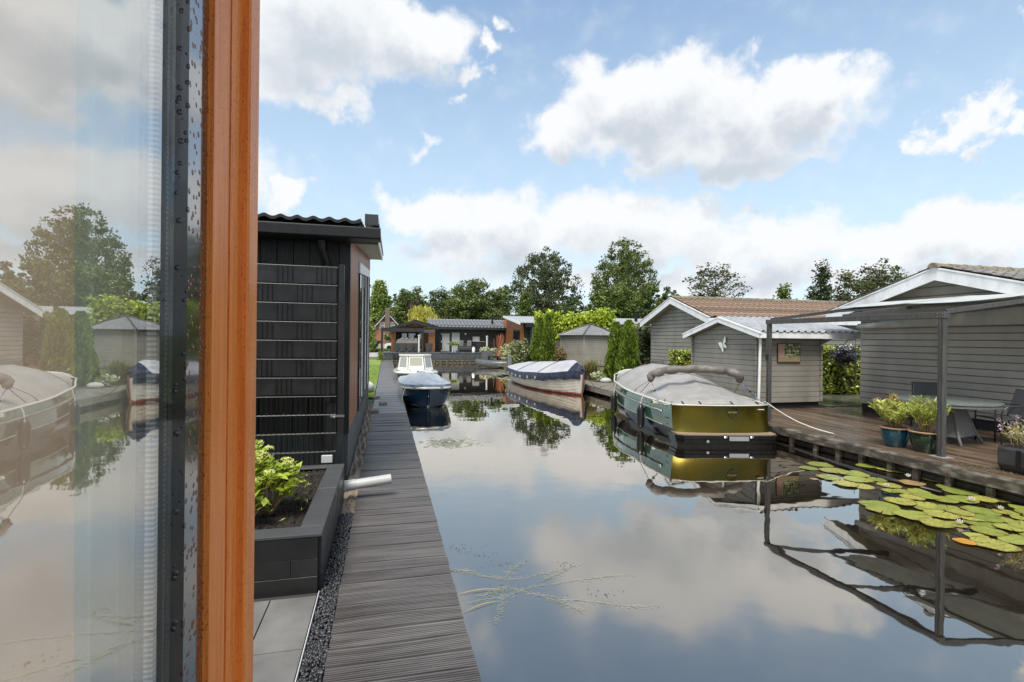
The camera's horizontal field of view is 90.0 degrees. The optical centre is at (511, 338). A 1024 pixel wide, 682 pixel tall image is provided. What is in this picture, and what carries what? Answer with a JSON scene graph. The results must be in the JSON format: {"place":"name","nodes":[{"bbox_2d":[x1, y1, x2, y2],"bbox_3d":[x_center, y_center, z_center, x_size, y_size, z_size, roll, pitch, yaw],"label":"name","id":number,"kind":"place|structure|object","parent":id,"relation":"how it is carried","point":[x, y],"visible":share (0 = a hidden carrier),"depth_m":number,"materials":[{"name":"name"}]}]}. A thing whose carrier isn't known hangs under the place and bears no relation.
{"place":"outdoors","nodes":[
{"label":"outdoors","id":0,"kind":"place"},
{"bbox_2d":[0,0,259,681],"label":"waterside house","id":1,"kind":"structure","parent":0,"point":[196,347],"depth_m":0.53,"materials":[{"name":"paint"}]},
{"bbox_2d":[74,0,140,681],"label":"curtain","id":2,"kind":"object","parent":1,"relation":"hanging from","point":[106,190],"visible":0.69,"depth_m":0.46,"materials":[{"name":"white fabric"}]},
{"bbox_2d":[368,359,380,396],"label":"lawn","id":3,"kind":"structure","parent":0,"point":[374,362],"depth_m":25.58,"materials":[{"name":"green plant"}]},
{"bbox_2d":[373,308,398,347],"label":"brick house","id":4,"kind":"structure","parent":0,"point":[387,319],"depth_m":85.13,"materials":[{"name":"brick"}]},
{"bbox_2d":[514,292,534,324],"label":"birch tree","id":5,"kind":"object","parent":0,"point":[525,301],"visible":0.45,"depth_m":77.35,"materials":[{"name":"green plant"}]},
{"bbox_2d":[299,348,809,676],"bbox_3d":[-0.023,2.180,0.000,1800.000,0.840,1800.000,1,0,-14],"label":"ground","id":6,"kind":"structure","parent":0,"point":[371,399],"depth_m":31.02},
{"bbox_2d":[253,593,319,681],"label":"terrace tiles","id":7,"kind":"object","parent":6,"relation":"on","point":[279,640],"visible":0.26,"depth_m":2.92,"materials":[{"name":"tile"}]},
{"bbox_2d":[254,464,343,598],"bbox_3d":[-2.586,1.496,4.144,2.192,0.413,1.964,1,0,-14],"label":"raised planter","id":8,"kind":"object","parent":6,"relation":"on","point":[292,550],"visible":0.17,"depth_m":3.51,"materials":[{"name":"tile"}]},
{"bbox_2d":[255,476,270,515],"bbox_3d":[-2.003,1.175,3.773,0.396,0.454,0.341,1,0,-44],"label":"hydrangea","id":9,"kind":"object","parent":8,"relation":"in","point":[263,500],"visible":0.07,"depth_m":3.80,"materials":[{"name":"green plant"}]},
{"bbox_2d":[255,445,304,515],"bbox_3d":[-1.964,1.129,4.118,0.568,0.548,0.595,1,0,-14],"label":"hydrangea","id":10,"kind":"object","parent":8,"relation":"in","point":[284,480],"visible":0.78,"depth_m":4.05,"materials":[{"name":"green plant"}]},
{"bbox_2d":[344,474,391,491],"bbox_3d":[-1.550,1.552,5.515,0.491,0.149,0.114,1,0,-19],"label":"drain pipe","id":11,"kind":"object","parent":8,"relation":"attached to","point":[352,484],"visible":1,"depth_m":5.47,"materials":[{"name":"grey plastic"}]},
{"bbox_2d":[255,264,344,465],"bbox_3d":[-3.321,0.430,5.427,2.964,2.531,0.225,1,0,-14],"label":"privacy fence","id":12,"kind":"object","parent":6,"relation":"on","point":[291,311],"visible":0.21,"depth_m":5.62,"materials":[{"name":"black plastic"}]},
{"bbox_2d":[295,591,319,681],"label":"kerb edging","id":13,"kind":"object","parent":6,"relation":"on","point":[306,641],"visible":0.4,"depth_m":2.93,"materials":[{"name":"grey"}]},
{"bbox_2d":[256,212,382,480],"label":"black house","id":14,"kind":"structure","parent":6,"relation":"on","point":[354,247],"depth_m":6.11,"materials":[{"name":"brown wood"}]},
{"bbox_2d":[357,262,369,410],"bbox_3d":[-3.036,-0.243,10.529,0.056,2.916,4.900,1,0,-14],"label":"window","id":15,"kind":"structure","parent":14,"relation":"in","point":[364,273],"depth_m":9.72,"materials":[{"name":"glass"}]},
{"bbox_2d":[296,512,353,681],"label":"gravel","id":16,"kind":"structure","parent":6,"relation":"on","point":[316,651],"depth_m":3.22,"materials":[{"name":"grey gravel"}]},
{"bbox_2d":[341,403,373,514],"bbox_3d":[-2.650,1.707,9.187,0.145,0.047,8.600,1,0,-14],"label":"sand strip","id":17,"kind":"object","parent":6,"relation":"on","point":[349,495],"visible":0.86,"depth_m":7.04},
{"bbox_2d":[369,314,376,352],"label":"flowering hedge","id":18,"kind":"object","parent":6,"relation":"on","point":[371,329],"visible":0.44,"depth_m":57.68,"materials":[{"name":"green plant"}]},
{"bbox_2d":[370,279,394,333],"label":"maple tree","id":19,"kind":"object","parent":6,"relation":"on","point":[380,300],"visible":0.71,"depth_m":94.99,"materials":[{"name":"green plant"}]},
{"bbox_2d":[391,306,405,323],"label":"garden tree","id":20,"kind":"object","parent":6,"relation":"on","point":[399,314],"visible":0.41,"depth_m":99.67,"materials":[{"name":"green plant"}]},
{"bbox_2d":[392,288,411,321],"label":"woodland tree","id":21,"kind":"object","parent":6,"relation":"on","point":[404,296],"visible":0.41,"depth_m":116.89,"materials":[{"name":"green plant"}]},
{"bbox_2d":[323,360,481,681],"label":"boardwalk","id":22,"kind":"structure","parent":6,"relation":"on","point":[398,616],"depth_m":3.61,"materials":[{"name":"grey wood"}]},
{"bbox_2d":[409,285,428,305],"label":"woodland tree","id":23,"kind":"object","parent":6,"relation":"on","point":[414,295],"visible":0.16,"depth_m":121.37,"materials":[{"name":"green plant"}]},
{"bbox_2d":[405,304,439,322],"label":"willow tree","id":24,"kind":"object","parent":6,"relation":"on","point":[423,313],"visible":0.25,"depth_m":82.56,"materials":[{"name":"yellow plant"}]},
{"bbox_2d":[382,351,480,362],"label":"terrace","id":25,"kind":"structure","parent":6,"relation":"on","point":[458,356],"depth_m":40.79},
{"bbox_2d":[381,328,434,351],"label":"terrace canopy","id":26,"kind":"object","parent":25,"relation":"on","point":[421,330],"visible":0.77,"depth_m":40.47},
{"bbox_2d":[423,286,451,318],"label":"woodland tree","id":27,"kind":"object","parent":6,"relation":"on","point":[436,302],"visible":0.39,"depth_m":116.90,"materials":[{"name":"green plant"}]},
{"bbox_2d":[389,314,506,351],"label":"black house","id":28,"kind":"structure","parent":6,"relation":"on","point":[451,330],"depth_m":44.38,"materials":[{"name":"black wood"}]},
{"bbox_2d":[440,331,450,350],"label":"door","id":29,"kind":"structure","parent":28,"relation":"in","point":[445,336],"depth_m":44.15,"materials":[{"name":"white glass"}]},
{"bbox_2d":[451,332,459,350],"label":"window","id":30,"kind":"structure","parent":28,"relation":"in","point":[455,336],"depth_m":44.35,"materials":[{"name":"white glass"}]},
{"bbox_2d":[443,277,508,319],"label":"broadleaf tree","id":31,"kind":"object","parent":6,"relation":"on","point":[469,306],"visible":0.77,"depth_m":85.81,"materials":[{"name":"green plant"}]},
{"bbox_2d":[493,285,515,318],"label":"woodland tree","id":32,"kind":"object","parent":6,"relation":"on","point":[505,306],"visible":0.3,"depth_m":110.75,"materials":[{"name":"green plant"}]},
{"bbox_2d":[504,338,530,364],"bbox_3d":[0.659,0.961,33.531,1.946,2.109,1.898,1,0,27],"label":"garden bush","id":33,"kind":"object","parent":6,"relation":"on","point":[519,351],"visible":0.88,"depth_m":33.11,"materials":[{"name":"green plant"}]},
{"bbox_2d":[528,317,543,361],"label":"conifer column","id":34,"kind":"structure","parent":6,"relation":"on","point":[536,340],"depth_m":32.71,"materials":[{"name":"green plant"}]},
{"bbox_2d":[532,309,558,341],"bbox_3d":[2.515,-0.196,37.453,1.786,3.967,2.289,1,0,-14],"label":"pleached tree","id":35,"kind":"object","parent":6,"relation":"on","point":[537,314],"visible":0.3,"depth_m":37.24,"materials":[{"name":"green plant"}]},
{"bbox_2d":[507,246,584,315],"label":"poplar tree","id":36,"kind":"object","parent":6,"relation":"on","point":[547,283],"visible":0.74,"depth_m":93.76,"materials":[{"name":"green plant"}]},
{"bbox_2d":[555,310,586,340],"bbox_3d":[4.170,-0.120,37.501,2.294,3.850,2.178,1,0,-14],"label":"pleached tree","id":37,"kind":"object","parent":6,"relation":"on","point":[570,320],"visible":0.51,"depth_m":37.08,"materials":[{"name":"green plant"}]},
{"bbox_2d":[494,312,650,357],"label":"pale roofed house","id":38,"kind":"structure","parent":6,"relation":"on","point":[516,329],"depth_m":41.93,"materials":[{"name":"grey plastic"}]},
{"bbox_2d":[560,298,586,315],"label":"broadleaf tree","id":39,"kind":"object","parent":6,"relation":"on","point":[573,302],"visible":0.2,"depth_m":83.53,"materials":[{"name":"green plant"}]},
{"bbox_2d":[557,323,609,365],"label":"garden pavilion","id":40,"kind":"structure","parent":6,"relation":"on","point":[584,343],"depth_m":32.67,"materials":[{"name":"wood"}]},
{"bbox_2d":[575,310,605,327],"bbox_3d":[5.642,-0.178,37.580,2.168,3.996,2.203,1,0,-14],"label":"pleached tree","id":41,"kind":"object","parent":6,"relation":"on","point":[588,318],"visible":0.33,"depth_m":37.06,"materials":[{"name":"green plant"}]},
{"bbox_2d":[584,380,614,396],"bbox_3d":[3.241,1.829,19.959,1.320,0.210,6.000,1,0,-14],"label":"landing stage","id":42,"kind":"object","parent":6,"relation":"on","point":[606,389],"visible":0.2,"depth_m":18.45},
{"bbox_2d":[581,356,600,380],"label":"ornamental grass","id":43,"kind":"object","parent":42,"relation":"on","point":[590,367],"depth_m":21.05,"materials":[{"name":"green plant"}]},
{"bbox_2d":[594,307,616,329],"bbox_3d":[6.760,-0.242,37.450,1.603,4.148,2.257,1,0,-14],"label":"pleached tree","id":44,"kind":"object","parent":6,"relation":"on","point":[608,318],"visible":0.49,"depth_m":37.13,"materials":[{"name":"green plant"}]},
{"bbox_2d":[583,281,646,318],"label":"maple tree","id":45,"kind":"object","parent":6,"relation":"on","point":[619,301],"visible":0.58,"depth_m":72.31,"materials":[{"name":"green plant"}]},
{"bbox_2d":[590,236,662,309],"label":"poplar tree","id":46,"kind":"object","parent":6,"relation":"on","point":[625,271],"visible":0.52,"depth_m":90.08,"materials":[{"name":"green plant"}]},
{"bbox_2d":[636,324,650,364],"bbox_3d":[6.198,0.478,23.527,1.123,2.684,1.149,1,0,26],"label":"garden bush","id":47,"kind":"object","parent":6,"relation":"on","point":[644,336],"visible":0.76,"depth_m":23.25,"materials":[{"name":"green plant"}]},
{"bbox_2d":[629,281,668,318],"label":"broadleaf tree","id":48,"kind":"object","parent":6,"relation":"on","point":[648,290],"visible":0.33,"depth_m":74.84,"materials":[{"name":"green plant"}]},
{"bbox_2d":[682,262,752,296],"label":"walnut tree","id":49,"kind":"object","parent":6,"relation":"on","point":[713,290],"visible":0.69,"depth_m":61.28,"materials":[{"name":"green plant"}]},
{"bbox_2d":[640,295,860,364],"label":"brown roofed house","id":50,"kind":"structure","parent":6,"relation":"on","point":[671,319],"depth_m":20.43,"materials":[{"name":"tile"}]},
{"bbox_2d":[505,366,1023,504],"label":"wet deck","id":51,"kind":"structure","parent":6,"relation":"on","point":[856,436],"depth_m":8.46,"materials":[{"name":"brown wood"}]},
{"bbox_2d":[765,299,1023,458],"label":"pergola","id":52,"kind":"object","parent":51,"relation":"on","point":[941,317],"visible":0.95,"depth_m":8.30,"materials":[{"name":"grey metal"}]},
{"bbox_2d":[835,295,967,307],"bbox_3d":[8.118,-0.762,10.773,1.502,0.216,1.721,1,0,-14],"label":"shade canopy","id":53,"kind":"object","parent":52,"relation":"on","point":[884,303],"visible":0.94,"depth_m":10.68,"materials":[{"name":"white fabric"}]},
{"bbox_2d":[906,293,1023,303],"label":"shade canopy","id":54,"kind":"object","parent":52,"relation":"attached to","point":[977,297],"visible":0.99,"depth_m":9.19,"materials":[{"name":"white fabric"}]},
{"bbox_2d":[879,425,910,447],"bbox_3d":[6.287,1.606,8.402,0.439,0.315,0.439,1,0,-14],"label":"glazed pot","id":55,"kind":"object","parent":51,"relation":"on","point":[895,437],"visible":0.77,"depth_m":8.27,"materials":[{"name":"teal ceramic"}]},
{"bbox_2d":[868,390,912,428],"bbox_3d":[6.279,1.175,8.404,0.660,0.621,0.700,1,0,-32],"label":"oleander","id":56,"kind":"object","parent":55,"relation":"on","point":[894,412],"visible":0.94,"depth_m":8.35,"materials":[{"name":"green plant"}]},
{"bbox_2d":[907,428,936,453],"bbox_3d":[6.453,1.603,7.979,0.469,0.325,0.469,1,0,-14],"label":"glazed pot","id":57,"kind":"object","parent":51,"relation":"on","point":[921,442],"visible":0.7,"depth_m":7.86,"materials":[{"name":"green ceramic"}]},
{"bbox_2d":[905,394,952,432],"bbox_3d":[6.487,1.175,7.948,0.619,0.605,0.655,1,0,36],"label":"oleander","id":58,"kind":"object","parent":57,"relation":"on","point":[921,414],"visible":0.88,"depth_m":7.93,"materials":[{"name":"green plant"}]},
{"bbox_2d":[910,381,936,425],"bbox_3d":[8.227,1.333,10.073,0.566,0.908,0.695,1,0,32],"label":"armchair","id":59,"kind":"object","parent":51,"relation":"on","point":[925,388],"visible":0.26,"depth_m":10.33,"materials":[{"name":"grey metal"}]},
{"bbox_2d":[895,395,1004,446],"bbox_3d":[7.522,1.426,8.912,1.520,0.729,1.520,1,0,-14],"label":"round table","id":60,"kind":"object","parent":51,"relation":"on","point":[959,424],"visible":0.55,"depth_m":8.63,"materials":[{"name":"grey metal"}]},
{"bbox_2d":[974,389,1023,444],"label":"armchair","id":61,"kind":"object","parent":51,"relation":"on","point":[1018,398],"visible":0.7,"depth_m":8.87,"materials":[{"name":"grey metal"}]},
{"bbox_2d":[994,403,1023,443],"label":"armchair","id":62,"kind":"object","parent":51,"relation":"on","point":[1015,418],"visible":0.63,"depth_m":8.87,"materials":[{"name":"grey metal"}]},
{"bbox_2d":[997,444,1023,474],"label":"wooden trough","id":63,"kind":"object","parent":51,"relation":"on","point":[1010,457],"visible":0.96,"depth_m":6.75,"materials":[{"name":"black wood"}]},
{"bbox_2d":[996,416,1023,446],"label":"straggly flowers","id":64,"kind":"object","parent":63,"relation":"on","point":[1018,434],"visible":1,"depth_m":6.77,"materials":[{"name":"green plant"}]},
{"bbox_2d":[682,316,860,406],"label":"garden shed","id":65,"kind":"structure","parent":6,"relation":"on","point":[797,384],"depth_m":13.42,"materials":[{"name":"grey wood"}]},
{"bbox_2d":[777,343,800,361],"bbox_3d":[7.151,0.370,13.225,0.700,0.490,0.039,1,0,-14],"label":"garden picture","id":66,"kind":"object","parent":65,"relation":"attached to","point":[788,352],"visible":1,"depth_m":13.21,"materials":[{"name":"multicoloured"}]},
{"bbox_2d":[772,282,796,299],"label":"fir tree","id":67,"kind":"object","parent":6,"relation":"on","point":[782,293],"visible":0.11,"depth_m":51.86,"materials":[{"name":"green plant"}]},
{"bbox_2d":[802,259,840,300],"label":"larch tree","id":68,"kind":"object","parent":6,"relation":"on","point":[824,292],"visible":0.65,"depth_m":53.62,"materials":[{"name":"green plant"}]},
{"bbox_2d":[819,344,860,394],"bbox_3d":[10.648,1.029,16.942,4.180,1.693,1.000,1,0,-14],"label":"laurel hedge","id":69,"kind":"object","parent":6,"relation":"on","point":[837,379],"visible":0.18,"depth_m":16.56,"materials":[{"name":"green plant"}]},
{"bbox_2d":[830,258,907,300],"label":"ash tree","id":70,"kind":"object","parent":6,"relation":"on","point":[868,285],"visible":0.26,"depth_m":59.22,"materials":[{"name":"green plant"}]},
{"bbox_2d":[258,0,1023,317],"label":"sky","id":71,"kind":"structure","parent":0,"point":[767,140],"materials":[{"name":"blue"}]},
{"bbox_2d":[393,363,1023,681],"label":"water","id":72,"kind":"structure","parent":0,"point":[776,563],"depth_m":4.67,"materials":[{"name":"liquid"}]},
{"bbox_2d":[393,354,437,379],"bbox_3d":[-4.249,1.395,22.370,1.820,1.421,4.740,1,0,-14],"label":"cabin boat","id":73,"kind":"object","parent":72,"relation":"on","point":[408,364],"visible":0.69,"depth_m":21.51,"materials":[{"name":"grey plastic"}]},
{"bbox_2d":[398,371,451,407],"bbox_3d":[-2.887,1.580,16.625,1.580,1.079,4.345,1,0,-14],"label":"blue boat","id":74,"kind":"object","parent":72,"relation":"on","point":[417,386],"visible":0.98,"depth_m":14.73,"materials":[{"name":"grey"}]},
{"bbox_2d":[474,357,507,366],"bbox_3d":[-1.262,1.604,35.395,2.845,0.680,1.139,1,0,22],"label":"inflatable dinghy","id":75,"kind":"object","parent":72,"relation":"on","point":[489,363],"visible":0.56,"depth_m":34.95,"materials":[{"name":"grey rubber"}]},
{"bbox_2d":[507,360,586,395],"bbox_3d":[1.452,1.521,21.066,2.230,1.487,6.535,1,0,-19],"label":"clinker boat","id":76,"kind":"object","parent":72,"relation":"on","point":[567,377],"visible":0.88,"depth_m":19.22,"materials":[{"name":"white wood"}]},
{"bbox_2d":[613,363,777,446],"bbox_3d":[4.002,1.434,12.983,2.514,1.715,6.764,1,0,-2],"label":"green boat","id":77,"kind":"object","parent":72,"relation":"on","point":[684,406],"visible":0.98,"depth_m":10.37,"materials":[{"name":"fabric"}]},
{"bbox_2d":[637,394,644,427],"bbox_3d":[2.868,1.622,11.414,0.170,0.756,0.170,1,0,-14],"label":"fender","id":78,"kind":"object","parent":77,"relation":"hanging from","point":[640,415],"visible":1,"depth_m":11.35,"materials":[{"name":"black rubber"}]},
{"bbox_2d":[832,480,858,486],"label":"lily pad","id":79,"kind":"object","parent":72,"relation":"on","point":[847,483],"visible":1,"depth_m":7.16,"materials":[{"name":"green plant"}]},
{"bbox_2d":[843,476,873,481],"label":"lily pad","id":80,"kind":"object","parent":72,"relation":"on","point":[855,478],"visible":1,"depth_m":7.38,"materials":[{"name":"green plant"}]},
{"bbox_2d":[779,443,942,491],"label":"wooden beam","id":81,"kind":"structure","parent":72,"relation":"in","point":[868,472],"depth_m":8.07,"materials":[{"name":"wood"}]},
{"bbox_2d":[858,500,899,508],"bbox_3d":[4.491,2.036,6.263,0.428,0.009,0.434,1,0,22],"label":"lily pad","id":82,"kind":"object","parent":72,"relation":"on","point":[869,503],"visible":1,"depth_m":6.30,"materials":[{"name":"green plant"}]},
{"bbox_2d":[865,506,895,514],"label":"lily pad","id":83,"kind":"object","parent":72,"relation":"on","point":[886,510],"visible":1,"depth_m":6.09,"materials":[{"name":"green plant"}]},
{"bbox_2d":[884,497,917,504],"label":"lily pad","id":84,"kind":"object","parent":72,"relation":"on","point":[904,501],"visible":1,"depth_m":6.41,"materials":[{"name":"green plant"}]},
{"bbox_2d":[891,509,931,519],"bbox_3d":[4.612,2.026,5.892,0.393,0.008,0.386,1,0,4],"label":"lily pad","id":85,"kind":"object","parent":72,"relation":"on","point":[912,515],"visible":1,"depth_m":5.90,"materials":[{"name":"green plant"}]},
{"bbox_2d":[911,492,940,498],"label":"lily pad","id":86,"kind":"object","parent":72,"relation":"on","point":[926,495],"visible":1,"depth_m":6.64,"materials":[{"name":"green plant"}]},
{"bbox_2d":[918,517,957,527],"bbox_3d":[4.660,2.022,5.625,0.335,0.010,0.336,1,0,-32],"label":"lily pad","id":87,"kind":"object","parent":72,"relation":"on","point":[934,522],"visible":1,"depth_m":5.61,"materials":[{"name":"green plant"}]},
{"bbox_2d":[923,509,961,518],"bbox_3d":[4.980,2.034,5.940,0.358,0.005,0.357,1,0,-34],"label":"lily pad","id":88,"kind":"object","parent":72,"relation":"on","point":[937,513],"visible":1,"depth_m":5.92,"materials":[{"name":"green plant"}]},
{"bbox_2d":[944,509,974,515],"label":"lily pad","id":89,"kind":"object","parent":72,"relation":"on","point":[962,512],"visible":1,"depth_m":5.99,"materials":[{"name":"green plant"}]},
{"bbox_2d":[942,487,978,494],"bbox_3d":[6.031,2.053,6.880,0.387,0.008,0.382,1,0,-37],"label":"lily pad","id":90,"kind":"object","parent":72,"relation":"on","point":[954,490],"visible":1,"depth_m":6.88,"materials":[{"name":"green plant"}]},
{"bbox_2d":[945,495,979,502],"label":"lily pad","id":91,"kind":"object","parent":72,"relation":"on","point":[961,498],"visible":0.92,"depth_m":6.53,"materials":[{"name":"green plant"}]},
{"bbox_2d":[963,519,997,527],"bbox_3d":[5.220,2.045,5.699,0.313,0.007,0.308,1,0,36],"label":"lily pad","id":92,"kind":"object","parent":72,"relation":"on","point":[985,524],"visible":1,"depth_m":5.67,"materials":[{"name":"green plant"}]},
{"bbox_2d":[966,506,1001,515],"bbox_3d":[5.601,2.049,6.086,0.320,0.007,0.315,1,0,35],"label":"lily pad","id":93,"kind":"object","parent":72,"relation":"on","point":[985,511],"visible":1,"depth_m":6.07,"materials":[{"name":"green plant"}]},
{"bbox_2d":[969,525,1008,535],"bbox_3d":[5.043,2.035,5.420,0.313,0.004,0.314,1,0,-39],"label":"lily pad","id":94,"kind":"object","parent":72,"relation":"on","point":[986,530],"visible":1,"depth_m":5.43,"materials":[{"name":"green plant"}]},
{"bbox_2d":[973,514,1004,522],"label":"lily pad","id":95,"kind":"object","parent":72,"relation":"on","point":[990,518],"visible":1,"depth_m":5.80,"materials":[{"name":"green plant"}]},
{"bbox_2d":[969,536,1022,551],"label":"lily pad","id":96,"kind":"object","parent":72,"relation":"on","point":[996,544],"visible":1,"depth_m":5.08,"materials":[{"name":"plant"}]},
{"bbox_2d":[992,523,1023,531],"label":"lily pad","id":97,"kind":"object","parent":72,"relation":"on","point":[1004,526],"visible":1,"depth_m":5.52,"materials":[{"name":"green plant"}]},
{"bbox_2d":[996,535,1023,544],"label":"lily pad","id":98,"kind":"object","parent":72,"relation":"on","point":[1012,539],"visible":1,"depth_m":5.19,"materials":[{"name":"green plant"}]},
{"bbox_2d":[818,394,861,410],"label":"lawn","id":99,"kind":"structure","parent":0,"point":[846,400],"depth_m":14.66,"materials":[{"name":"green plant"}]},
{"bbox_2d":[825,339,860,369],"bbox_3d":[10.399,0.499,15.958,1.237,1.005,1.146,1,0,-14],"label":"hanging flower basket","id":100,"kind":"object","parent":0,"point":[844,353],"visible":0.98,"depth_m":15.86,"materials":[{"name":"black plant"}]},
{"bbox_2d":[826,263,1023,433],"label":"canal house","id":101,"kind":"structure","parent":0,"point":[985,362],"depth_m":10.59,"materials":[{"name":"grey wood"}]},
{"bbox_2d":[856,305,1023,328],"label":"rolled awning","id":102,"kind":"object","parent":101,"relation":"hanging from","point":[1014,315],"visible":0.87,"depth_m":10.13,"materials":[{"name":"grey fabric"}]},
{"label":"planting bed","id":103,"kind":"structure","parent":0,"visible":0},
{"bbox_2d":[539,313,555,360],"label":"conifer column","id":104,"kind":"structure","parent":103,"relation":"on","point":[547,347],"depth_m":32.14,"materials":[{"name":"green plant"}]},
{"bbox_2d":[554,345,566,360],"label":"garden bush","id":105,"kind":"object","parent":103,"relation":"on","point":[560,355],"visible":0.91,"depth_m":30.86,"materials":[{"name":"brown plant"}]},
{"bbox_2d":[603,321,621,380],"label":"conifer column","id":106,"kind":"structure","parent":103,"relation":"on","point":[615,335],"depth_m":21.37,"materials":[{"name":"green plant"}]},
{"bbox_2d":[614,319,640,373],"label":"conifer column","id":107,"kind":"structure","parent":103,"relation":"on","point":[628,354],"depth_m":20.75,"materials":[{"name":"green plant"}]},
{"bbox_2d":[667,349,692,365],"bbox_3d":[6.409,1.082,18.474,1.257,1.425,1.160,1,0,-14],"label":"laurel hedge","id":108,"kind":"object","parent":103,"relation":"on","point":[681,357],"visible":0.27,"depth_m":18.22,"materials":[{"name":"green plant"}]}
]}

